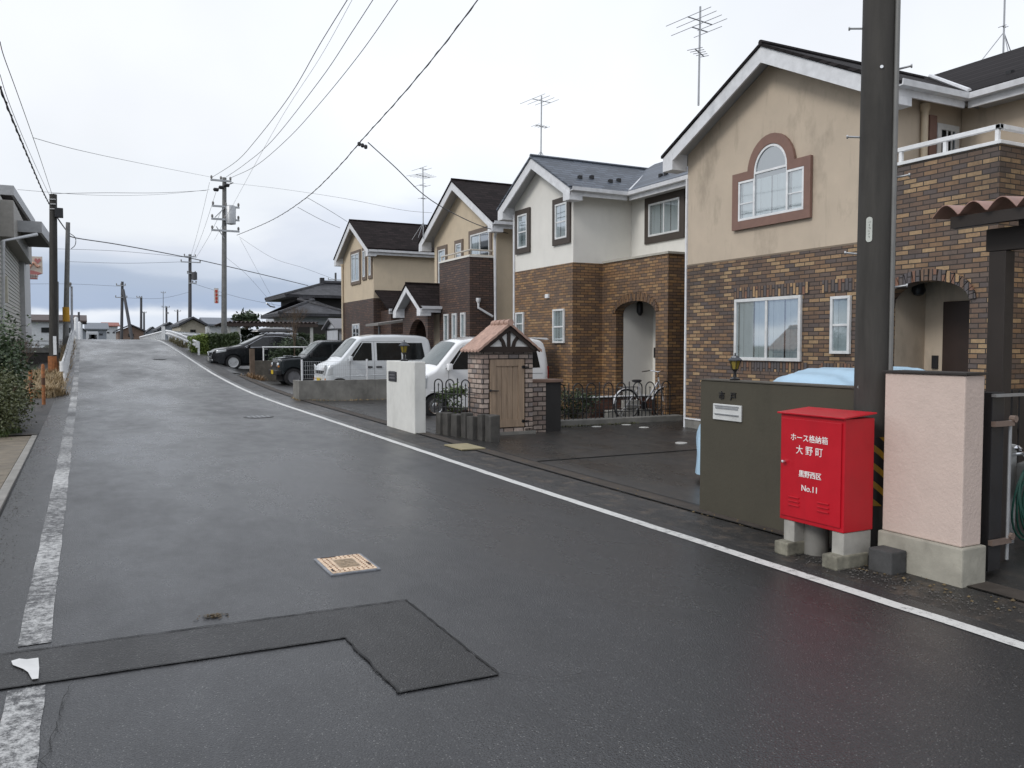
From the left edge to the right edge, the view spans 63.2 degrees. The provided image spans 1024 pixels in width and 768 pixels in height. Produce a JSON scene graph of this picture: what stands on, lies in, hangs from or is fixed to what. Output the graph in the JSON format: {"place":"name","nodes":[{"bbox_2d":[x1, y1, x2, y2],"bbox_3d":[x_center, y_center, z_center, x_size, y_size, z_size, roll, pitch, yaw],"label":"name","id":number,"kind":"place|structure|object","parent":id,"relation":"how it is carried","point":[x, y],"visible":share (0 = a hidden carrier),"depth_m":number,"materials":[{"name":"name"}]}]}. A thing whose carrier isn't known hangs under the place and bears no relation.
{"place":"outdoors","nodes":[
{"label":"outdoors","id":0,"kind":"place"},
{"bbox_2d":[0,435,31,488],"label":"pavement","id":1,"kind":"structure","parent":0,"point":[11,450],"depth_m":12.61,"materials":[{"name":"concrete"}]},
{"bbox_2d":[0,339,62,435],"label":"verge","id":2,"kind":"structure","parent":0,"point":[42,413],"depth_m":18.19,"materials":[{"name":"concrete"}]},
{"bbox_2d":[48,194,62,372],"bbox_3d":[-17.211,-3.521,31.416,0.719,7.235,0.381,0,3,-3],"label":"utility pole","id":3,"kind":"object","parent":2,"relation":"on","point":[55,212],"visible":0.81,"depth_m":31.32,"materials":[{"name":"concrete"}]},
{"bbox_2d":[0,86,49,203],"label":"telephone cable","id":4,"kind":"object","parent":3,"relation":"attached to","point":[8,110],"visible":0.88,"depth_m":19.35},
{"bbox_2d":[70,236,307,285],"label":"power line","id":5,"kind":"object","parent":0,"point":[181,256],"visible":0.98,"depth_m":55.51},
{"bbox_2d":[203,356,249,374],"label":"driveway","id":6,"kind":"structure","parent":0,"point":[243,370],"depth_m":37.56,"materials":[{"name":"concrete"}]},
{"bbox_2d":[207,328,307,368],"bbox_3d":[-12.041,-1.702,39.779,4.700,1.978,1.978,-1,3,-27],"label":"parked suv","id":7,"kind":"object","parent":6,"relation":"on","point":[236,356],"visible":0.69,"depth_m":38.91,"materials":[{"name":"black paint"}]},
{"bbox_2d":[236,374,292,394],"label":"driveway","id":8,"kind":"structure","parent":0,"point":[286,388],"depth_m":30.13,"materials":[{"name":"concrete"}]},
{"bbox_2d":[269,340,344,384],"bbox_3d":[-7.531,-0.837,32.343,3.505,1.738,1.645,-1,3,-27],"label":"parked jeep","id":9,"kind":"object","parent":8,"relation":"on","point":[285,369],"visible":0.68,"depth_m":31.59,"materials":[{"name":"black paint"}]},
{"bbox_2d":[314,334,430,379],"bbox_3d":[-4.333,-0.603,25.932,3.450,1.903,1.814,-1,3,-27],"label":"parked van","id":10,"kind":"object","parent":8,"relation":"on","point":[378,351],"visible":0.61,"depth_m":25.24,"materials":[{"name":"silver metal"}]},
{"bbox_2d":[302,400,682,434],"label":"driveway","id":11,"kind":"structure","parent":0,"point":[375,408],"depth_m":20.21,"materials":[{"name":"concrete"}]},
{"bbox_2d":[420,336,548,415],"bbox_3d":[-0.910,-0.221,20.170,3.540,1.873,1.814,-1,3,-27],"label":"parked van","id":12,"kind":"object","parent":11,"relation":"on","point":[445,360],"visible":0.25,"depth_m":19.23,"materials":[{"name":"white paint"}]},
{"bbox_2d":[561,387,601,418],"bbox_3d":[1.372,0.462,17.467,1.145,0.838,0.759,-1,3,-27],"label":"shrub","id":13,"kind":"object","parent":11,"relation":"on","point":[578,392],"visible":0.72,"depth_m":17.41,"materials":[{"name":"green plant"}]},
{"bbox_2d":[579,395,652,417],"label":"planter wall","id":14,"kind":"structure","parent":11,"relation":"on","point":[620,403],"depth_m":17.93,"materials":[{"name":"brick"}]},
{"bbox_2d":[561,414,682,426],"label":"border kerb","id":15,"kind":"structure","parent":11,"relation":"on","point":[626,419],"depth_m":17.16,"materials":[{"name":"concrete"}]},
{"bbox_2d":[561,381,674,419],"bbox_3d":[2.042,0.323,17.160,3.310,0.748,0.031,-1,3,-27],"label":"hoop fence","id":16,"kind":"object","parent":15,"relation":"on","point":[625,411],"visible":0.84,"depth_m":17.25,"materials":[{"name":"black metal"}]},
{"bbox_2d":[613,370,663,416],"bbox_3d":[2.903,0.241,18.106,1.766,1.079,0.562,-2,3,-31],"label":"bicycle","id":17,"kind":"object","parent":11,"relation":"on","point":[635,394],"visible":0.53,"depth_m":18.00,"materials":[{"name":"metal"}]},
{"bbox_2d":[0,339,1023,767],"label":"road","id":18,"kind":"structure","parent":0,"point":[194,495],"depth_m":5.04,"materials":[{"name":"asphalt"}]},
{"bbox_2d":[0,685,45,767],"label":"painted line","id":19,"kind":"object","parent":18,"relation":"on","point":[20,722],"visible":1,"depth_m":3.58,"materials":[{"name":"paint"}]},
{"bbox_2d":[18,339,79,646],"bbox_3d":[-17.436,-0.953,33.306,0.172,2.104,64.800,-1,3,-27],"label":"painted line","id":20,"kind":"object","parent":18,"relation":"on","point":[37,625],"visible":0.97,"depth_m":6.54,"materials":[{"name":"paint"}]},
{"bbox_2d":[0,600,498,692],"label":"road patch","id":21,"kind":"object","parent":18,"relation":"on","point":[402,645],"visible":1,"depth_m":4.52,"materials":[{"name":"asphalt"}]},
{"bbox_2d":[11,658,38,678],"bbox_3d":[-2.446,1.438,4.211,0.119,0.001,0.358,-2,3,-37],"label":"painted mark","id":22,"kind":"object","parent":21,"relation":"on","point":[30,667],"visible":1,"depth_m":4.25,"materials":[{"name":"white paint"}]},
{"bbox_2d":[0,599,498,691],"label":"road seam","id":23,"kind":"object","parent":21,"relation":"on","point":[368,659],"visible":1,"depth_m":4.45,"materials":[{"name":"asphalt"}]},
{"bbox_2d":[314,553,380,575],"bbox_3d":[-1.240,1.354,6.234,0.370,0.036,0.500,-1,3,-27],"label":"valve cover","id":24,"kind":"object","parent":18,"relation":"on","point":[345,564],"visible":0.98,"depth_m":6.18,"materials":[{"name":"grey metal"}]},
{"bbox_2d":[152,339,1023,648],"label":"painted line","id":25,"kind":"object","parent":18,"relation":"on","point":[882,599],"visible":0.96,"depth_m":6.50,"materials":[{"name":"paint"}]},
{"bbox_2d":[0,0,1023,340],"label":"sky","id":26,"kind":"structure","parent":0,"point":[189,86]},
{"bbox_2d":[2,340,1023,633],"bbox_3d":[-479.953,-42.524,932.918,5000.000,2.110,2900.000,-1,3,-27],"label":"ground","id":27,"kind":"structure","parent":0,"point":[434,438],"depth_m":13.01,"materials":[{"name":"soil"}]},
{"bbox_2d":[0,434,37,511],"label":"kerb","id":28,"kind":"structure","parent":27,"relation":"on","point":[7,486],"depth_m":10.35,"materials":[{"name":"concrete"}]},
{"bbox_2d":[0,356,42,439],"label":"shrub","id":29,"kind":"object","parent":27,"relation":"on","point":[12,400],"visible":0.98,"depth_m":15.15,"materials":[{"name":"green plant"}]},
{"bbox_2d":[0,305,42,422],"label":"camellia bush","id":30,"kind":"object","parent":27,"relation":"on","point":[7,349],"visible":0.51,"depth_m":17.29,"materials":[{"name":"green plant"}]},
{"bbox_2d":[0,185,48,347],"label":"warehouse","id":31,"kind":"structure","parent":27,"relation":"on","point":[23,232],"depth_m":38.48,"materials":[{"name":"grey metal"}]},
{"bbox_2d":[30,256,42,279],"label":"billboard","id":32,"kind":"object","parent":27,"relation":"on","point":[36,268],"visible":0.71,"depth_m":55.36,"materials":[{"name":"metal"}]},
{"bbox_2d":[13,348,60,366],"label":"retaining wall","id":33,"kind":"structure","parent":27,"relation":"on","point":[42,354],"depth_m":36.52,"materials":[{"name":"concrete"}]},
{"bbox_2d":[22,340,76,397],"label":"dry grass","id":34,"kind":"structure","parent":27,"relation":"on","point":[54,380],"depth_m":26.42,"materials":[{"name":"plant"}]},
{"bbox_2d":[31,314,86,347],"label":"building","id":35,"kind":"structure","parent":27,"relation":"on","point":[40,329],"depth_m":80.23,"materials":[{"name":"white"}]},
{"bbox_2d":[62,222,69,347],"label":"utility pole","id":36,"kind":"object","parent":27,"relation":"on","point":[66,314],"visible":0.84,"depth_m":45.59,"materials":[{"name":"concrete"}]},
{"bbox_2d":[59,330,74,382],"bbox_3d":[-23.410,-1.947,44.092,0.205,2.527,36.090,-1,3,-27],"label":"guard rail","id":37,"kind":"object","parent":27,"relation":"on","point":[64,363],"visible":0.83,"depth_m":33.45,"materials":[{"name":"metal"}]},
{"bbox_2d":[84,323,108,338],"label":"building","id":38,"kind":"structure","parent":27,"relation":"on","point":[101,329],"depth_m":134.55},
{"bbox_2d":[101,322,119,338],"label":"building","id":39,"kind":"structure","parent":27,"relation":"on","point":[110,332],"depth_m":153.15,"materials":[{"name":"white"}]},
{"bbox_2d":[115,281,126,338],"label":"utility pole","id":40,"kind":"object","parent":27,"relation":"on","point":[122,285],"visible":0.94,"depth_m":99.30,"materials":[{"name":"concrete"}]},
{"bbox_2d":[122,289,133,338],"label":"stay pole","id":41,"kind":"object","parent":40,"relation":"attached to","point":[127,316],"visible":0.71,"depth_m":98.44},
{"bbox_2d":[114,324,145,338],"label":"house","id":42,"kind":"structure","parent":27,"relation":"on","point":[138,332],"depth_m":113.77,"materials":[{"name":"brown"}]},
{"bbox_2d":[165,330,199,354],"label":"guard rail","id":43,"kind":"object","parent":27,"relation":"on","point":[195,343],"visible":0.69,"depth_m":48.99,"materials":[{"name":"metal"}]},
{"bbox_2d":[170,317,207,338],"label":"house","id":44,"kind":"structure","parent":27,"relation":"on","point":[193,324],"depth_m":73.22,"materials":[{"name":"beige"}]},
{"bbox_2d":[181,254,200,317],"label":"utility pole","id":45,"kind":"object","parent":27,"relation":"on","point":[192,276],"visible":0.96,"depth_m":79.29,"materials":[{"name":"concrete"}]},
{"bbox_2d":[187,333,211,353],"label":"hedge","id":46,"kind":"object","parent":27,"relation":"on","point":[203,338],"visible":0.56,"depth_m":44.83,"materials":[{"name":"green plant"}]},
{"bbox_2d":[199,317,236,333],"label":"house","id":47,"kind":"structure","parent":27,"relation":"on","point":[210,327],"depth_m":80.43,"materials":[{"name":"grey"}]},
{"bbox_2d":[206,331,240,350],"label":"hedge","id":48,"kind":"object","parent":27,"relation":"on","point":[217,340],"visible":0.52,"depth_m":44.83,"materials":[{"name":"green plant"}]},
{"bbox_2d":[210,175,239,333],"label":"utility pole","id":49,"kind":"object","parent":27,"relation":"on","point":[230,219],"visible":0.98,"depth_m":45.43,"materials":[{"name":"concrete"}]},
{"bbox_2d":[213,0,346,176],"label":"power line","id":50,"kind":"object","parent":49,"relation":"attached to","point":[295,86],"visible":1,"depth_m":21.88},
{"bbox_2d":[237,0,477,234],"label":"telephone cable","id":51,"kind":"object","parent":49,"relation":"attached to","point":[468,12],"visible":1,"depth_m":17.73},
{"bbox_2d":[230,308,262,329],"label":"pine tree","id":52,"kind":"object","parent":27,"relation":"on","point":[247,316],"visible":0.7,"depth_m":67.12,"materials":[{"name":"green plant"}]},
{"bbox_2d":[240,328,275,342],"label":"hedge","id":53,"kind":"object","parent":27,"relation":"on","point":[245,333],"visible":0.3,"depth_m":54.20,"materials":[{"name":"green plant"}]},
{"bbox_2d":[213,321,317,342],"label":"carport","id":54,"kind":"object","parent":27,"relation":"on","point":[272,324],"visible":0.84,"depth_m":50.91,"materials":[{"name":"metal"}]},
{"bbox_2d":[255,346,306,380],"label":"wall","id":55,"kind":"structure","parent":27,"relation":"on","point":[263,367],"depth_m":34.18,"materials":[{"name":"white paint"}]},
{"bbox_2d":[264,332,309,360],"bbox_3d":[-9.664,-1.246,36.268,2.353,2.252,1.725,-1,3,-27],"label":"shrub","id":56,"kind":"object","parent":27,"relation":"on","point":[280,352],"visible":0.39,"depth_m":35.87,"materials":[{"name":"green plant"}]},
{"bbox_2d":[272,307,308,355],"bbox_3d":[-9.411,-1.700,35.529,1.703,3.214,1.837,-1,3,-27],"label":"bare tree","id":57,"kind":"object","parent":27,"relation":"on","point":[295,316],"visible":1,"depth_m":35.61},
{"bbox_2d":[260,278,341,340],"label":"tiled house","id":58,"kind":"structure","parent":27,"relation":"on","point":[320,302],"depth_m":61.64,"materials":[{"name":"tile"}]},
{"bbox_2d":[321,318,341,339],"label":"garden shed","id":59,"kind":"structure","parent":27,"relation":"on","point":[332,327],"depth_m":38.36,"materials":[{"name":"white metal"}]},
{"bbox_2d":[293,359,386,400],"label":"wall","id":60,"kind":"structure","parent":27,"relation":"on","point":[347,390],"depth_m":23.63,"materials":[{"name":"concrete"}]},
{"bbox_2d":[333,219,434,339],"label":"house","id":61,"kind":"structure","parent":27,"relation":"on","point":[380,263],"depth_m":33.34,"materials":[{"name":"paint"}]},
{"bbox_2d":[350,249,360,284],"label":"window","id":62,"kind":"structure","parent":61,"relation":"in","point":[355,256],"depth_m":34.44,"materials":[{"name":"glass"}]},
{"bbox_2d":[387,360,425,435],"bbox_3d":[-2.026,0.245,15.739,0.240,1.355,1.560,-1,3,-27],"label":"gate post","id":63,"kind":"object","parent":27,"relation":"on","point":[406,395],"visible":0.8,"depth_m":15.35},
{"bbox_2d":[442,412,454,435],"bbox_3d":[-1.129,0.736,14.889,0.168,0.459,0.242,-1,3,-27],"label":"edging stone","id":64,"kind":"object","parent":27,"relation":"on","point":[446,421],"visible":0.53,"depth_m":14.78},
{"bbox_2d":[434,378,477,412],"bbox_3d":[-1.015,0.215,14.913,0.949,0.651,0.032,2,3,31],"label":"hoop fence","id":65,"kind":"object","parent":64,"relation":"on","point":[454,394],"visible":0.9,"depth_m":14.93,"materials":[{"name":"black metal"}]},
{"bbox_2d":[433,382,467,412],"bbox_3d":[-1.135,0.440,16.049,0.737,0.955,0.938,-1,3,-27],"label":"shrub","id":66,"kind":"object","parent":27,"relation":"on","point":[451,396],"visible":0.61,"depth_m":15.92,"materials":[{"name":"green plant"}]},
{"bbox_2d":[392,178,512,348],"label":"house","id":67,"kind":"structure","parent":27,"relation":"on","point":[468,292],"depth_m":25.60,"materials":[{"name":"brown brick"}]},
{"bbox_2d":[408,166,433,238],"bbox_3d":[-3.096,-6.192,28.541,0.964,2.446,0.773,2,3,36],"label":"tv antenna","id":68,"kind":"object","parent":67,"relation":"on","point":[422,185],"visible":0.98,"depth_m":28.52,"materials":[{"name":"metal"}]},
{"bbox_2d":[437,244,447,282],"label":"window","id":69,"kind":"structure","parent":67,"relation":"in","point":[442,250],"depth_m":28.39,"materials":[{"name":"metal"}]},
{"bbox_2d":[468,226,491,254],"bbox_3d":[-0.983,-4.135,25.539,0.049,1.280,1.660,-1,3,-27],"label":"window","id":70,"kind":"structure","parent":67,"relation":"in","point":[480,238],"depth_m":25.51,"materials":[{"name":"glass"}]},
{"bbox_2d":[451,413,460,436],"bbox_3d":[-0.961,0.751,14.689,0.171,0.457,0.268,-1,3,-27],"label":"edging stone","id":71,"kind":"object","parent":27,"relation":"on","point":[456,425],"visible":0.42,"depth_m":14.57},
{"bbox_2d":[461,412,473,437],"bbox_3d":[-0.780,0.739,14.501,0.177,0.502,0.211,-1,3,-27],"label":"edging stone","id":72,"kind":"object","parent":27,"relation":"on","point":[464,415],"visible":0.5,"depth_m":14.41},
{"bbox_2d":[467,416,476,439],"bbox_3d":[-0.658,0.771,14.307,0.170,0.454,0.246,-1,3,-27],"label":"edging stone","id":73,"kind":"object","parent":27,"relation":"on","point":[472,427],"visible":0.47,"depth_m":14.20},
{"bbox_2d":[485,414,499,441],"bbox_3d":[-0.336,0.764,13.952,0.177,0.503,0.267,-1,3,-27],"label":"edging stone","id":74,"kind":"object","parent":27,"relation":"on","point":[492,427],"visible":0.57,"depth_m":13.85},
{"bbox_2d":[238,375,868,558],"bbox_3d":[-3.953,0.498,19.374,0.024,0.480,30.000,-1,3,-27],"label":"road seam","id":75,"kind":"object","parent":27,"relation":"on","point":[580,479],"visible":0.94,"depth_m":9.53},
{"bbox_2d":[496,154,687,414],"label":"house","id":76,"kind":"structure","parent":27,"relation":"on","point":[598,272],"depth_m":20.28,"materials":[{"name":"orange brick"}]},
{"bbox_2d":[515,312,523,333],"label":"window","id":77,"kind":"structure","parent":76,"relation":"in","point":[519,317],"depth_m":22.44,"materials":[{"name":"metal"}]},
{"bbox_2d":[515,207,530,254],"bbox_3d":[0.282,-4.076,22.202,0.049,1.170,0.810,-1,3,-27],"label":"window","id":78,"kind":"structure","parent":76,"relation":"in","point":[523,216],"depth_m":22.18,"materials":[{"name":"glass"}]},
{"bbox_2d":[552,309,564,342],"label":"window","id":79,"kind":"structure","parent":76,"relation":"in","point":[558,315],"depth_m":20.65,"materials":[{"name":"metal"}]},
{"bbox_2d":[552,197,570,245],"bbox_3d":[1.207,-3.998,20.403,0.049,1.140,0.840,-1,3,-27],"label":"window","id":80,"kind":"structure","parent":76,"relation":"in","point":[561,210],"depth_m":20.42,"materials":[{"name":"glass"}]},
{"bbox_2d":[644,189,684,244],"bbox_3d":[3.567,-3.907,19.534,0.049,1.100,1.490,-1,3,-27],"label":"window","id":81,"kind":"structure","parent":76,"relation":"in","point":[664,214],"depth_m":19.50,"materials":[{"name":"glass"}]},
{"bbox_2d":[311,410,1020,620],"bbox_3d":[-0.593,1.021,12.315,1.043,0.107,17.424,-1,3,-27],"label":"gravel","id":82,"kind":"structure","parent":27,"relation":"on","point":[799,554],"depth_m":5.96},
{"bbox_2d":[699,378,853,549],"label":"gate wall","id":83,"kind":"structure","parent":27,"relation":"on","point":[740,448],"depth_m":7.70,"materials":[{"name":"grey concrete"}]},
{"bbox_2d":[728,353,741,379],"bbox_3d":[2.139,-0.167,7.981,0.143,0.260,0.123,-1,3,-27],"label":"lantern","id":84,"kind":"object","parent":83,"relation":"on","point":[734,360],"visible":0.98,"depth_m":7.95,"materials":[{"name":"black metal"}]},
{"bbox_2d":[775,407,876,570],"bbox_3d":[2.396,0.778,6.432,0.393,1.152,0.662,-1,3,-27],"label":"hose box","id":85,"kind":"object","parent":27,"relation":"on","point":[827,469],"visible":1,"depth_m":6.23,"materials":[{"name":"red metal"}]},
{"bbox_2d":[781,417,841,527],"bbox_3d":[2.264,0.664,6.359,0.053,0.775,0.585,-1,3,-27],"label":"door","id":86,"kind":"structure","parent":85,"relation":"in","point":[811,457],"depth_m":6.34,"materials":[{"name":"red metal"}]},
{"bbox_2d":[661,40,1023,428],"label":"house","id":87,"kind":"structure","parent":27,"relation":"on","point":[763,149],"depth_m":13.34,"materials":[{"name":"brick"}]},
{"bbox_2d":[667,6,726,105],"bbox_3d":[3.321,-5.800,14.722,0.632,1.727,1.050,-2,3,-35],"label":"tv antenna","id":88,"kind":"object","parent":87,"relation":"on","point":[700,47],"visible":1,"depth_m":14.70,"materials":[{"name":"metal"}]},
{"bbox_2d":[734,295,802,361],"bbox_3d":[4.399,-0.949,14.392,0.048,1.095,1.570,-1,3,-27],"label":"window","id":89,"kind":"structure","parent":87,"relation":"in","point":[766,328],"depth_m":14.35,"materials":[{"name":"glass"}]},
{"bbox_2d":[738,144,803,221],"bbox_3d":[4.421,-3.487,14.229,0.050,1.210,1.530,-1,3,-27],"label":"window","id":90,"kind":"structure","parent":87,"relation":"in","point":[774,189],"depth_m":14.24,"materials":[{"name":"glass"}]},
{"bbox_2d":[829,295,851,353],"bbox_3d":[5.123,-0.921,12.982,0.048,0.900,0.380,-1,3,-27],"label":"window","id":91,"kind":"structure","parent":87,"relation":"in","point":[840,306],"depth_m":12.99,"materials":[{"name":"metal"}]},
{"bbox_2d":[936,123,959,153],"bbox_3d":[6.627,-3.090,12.681,0.500,1.700,0.068,-1,3,-27],"label":"window","id":92,"kind":"structure","parent":87,"relation":"in","point":[943,130],"depth_m":12.65,"materials":[{"name":"metal"}]},
{"bbox_2d":[942,300,969,371],"bbox_3d":[6.624,-0.184,12.077,0.040,2.050,0.820,-1,3,-27],"label":"door","id":93,"kind":"structure","parent":87,"relation":"in","point":[955,343],"depth_m":12.22,"materials":[{"name":"brown metal"}]},
{"bbox_2d":[983,0,1010,58],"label":"tv antenna","id":94,"kind":"object","parent":87,"relation":"on","point":[1003,33],"visible":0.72,"depth_m":14.94,"materials":[{"name":"metal"}]},
{"bbox_2d":[868,545,905,575],"bbox_3d":[2.738,1.286,6.071,0.160,0.170,0.200,-1,3,-27],"label":"concrete block","id":95,"kind":"object","parent":27,"relation":"on","point":[888,560],"depth_m":6.01,"materials":[{"name":"concrete"}]},
{"bbox_2d":[878,370,988,591],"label":"pillar","id":96,"kind":"structure","parent":27,"relation":"on","point":[933,455],"depth_m":5.84,"materials":[{"name":"concrete"}]},
{"bbox_2d":[424,422,1023,601],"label":"driveway","id":97,"kind":"structure","parent":0,"point":[672,474],"depth_m":12.15,"materials":[{"name":"concrete"}]},
{"bbox_2d":[477,414,485,440],"bbox_3d":[-0.488,0.754,14.142,0.165,0.495,0.199,-1,3,-27],"label":"edging stone","id":98,"kind":"object","parent":97,"relation":"on","point":[481,427],"visible":0.51,"depth_m":14.05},
{"bbox_2d":[460,319,541,434],"bbox_3d":[-0.199,-0.107,15.188,1.290,2.129,0.782,-1,3,-27],"label":"storage kiosk","id":99,"kind":"object","parent":97,"relation":"on","point":[500,366],"visible":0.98,"depth_m":14.96,"materials":[{"name":"brown brick"}]},
{"bbox_2d":[489,359,528,427],"bbox_3d":[-0.056,0.168,14.965,0.811,1.220,0.070,-1,3,-27],"label":"door","id":100,"kind":"structure","parent":99,"relation":"in","point":[506,376],"depth_m":14.96,"materials":[{"name":"brown wood"}]},
{"bbox_2d":[531,378,562,431],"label":"wall","id":101,"kind":"structure","parent":97,"relation":"on","point":[546,405],"depth_m":15.50,"materials":[{"name":"grey brick"}]},
{"bbox_2d":[239,375,1023,600],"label":"gutter","id":102,"kind":"object","parent":97,"relation":"on","point":[1002,590],"visible":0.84,"depth_m":9.49,"materials":[{"name":"concrete"}]},
{"bbox_2d":[444,443,485,449],"bbox_3d":[-0.748,0.987,13.111,0.400,0.016,0.700,-1,3,-27],"label":"gutter cover","id":103,"kind":"object","parent":102,"relation":"on","point":[464,446],"visible":1,"depth_m":13.06,"materials":[{"name":"concrete"}]},
{"bbox_2d":[249,377,698,504],"bbox_3d":[-3.740,0.493,19.484,0.024,0.480,30.000,-1,3,-27],"label":"road seam","id":104,"kind":"object","parent":102,"relation":"on","point":[522,457],"visible":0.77,"depth_m":11.38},
{"bbox_2d":[695,366,923,474],"bbox_3d":[4.135,0.473,10.299,3.900,1.363,1.585,-1,3,-27],"label":"covered car","id":105,"kind":"object","parent":97,"relation":"on","point":[833,376],"visible":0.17,"depth_m":9.88,"materials":[{"name":"blue fabric"}]},
{"bbox_2d":[844,0,912,559],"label":"utility pole","id":106,"kind":"object","parent":97,"relation":"on","point":[876,233],"visible":0.71,"depth_m":6.32,"materials":[{"name":"concrete"}]},
{"bbox_2d":[932,196,1023,560],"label":"awning","id":107,"kind":"object","parent":97,"relation":"on","point":[1003,243],"visible":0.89,"depth_m":6.24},
{"bbox_2d":[980,392,1023,570],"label":"gate","id":108,"kind":"structure","parent":97,"relation":"on","point":[991,539],"depth_m":5.89,"materials":[{"name":"black metal"}]},
{"bbox_2d":[984,389,1023,503],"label":"fence","id":109,"kind":"object","parent":97,"relation":"on","point":[1017,405],"visible":0.05,"depth_m":8.20,"materials":[{"name":"brown metal"}]},
{"bbox_2d":[1009,444,1023,543],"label":"hose","id":110,"kind":"object","parent":97,"relation":"on","point":[1017,484],"visible":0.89,"depth_m":6.72,"materials":[{"name":"green rubber"}]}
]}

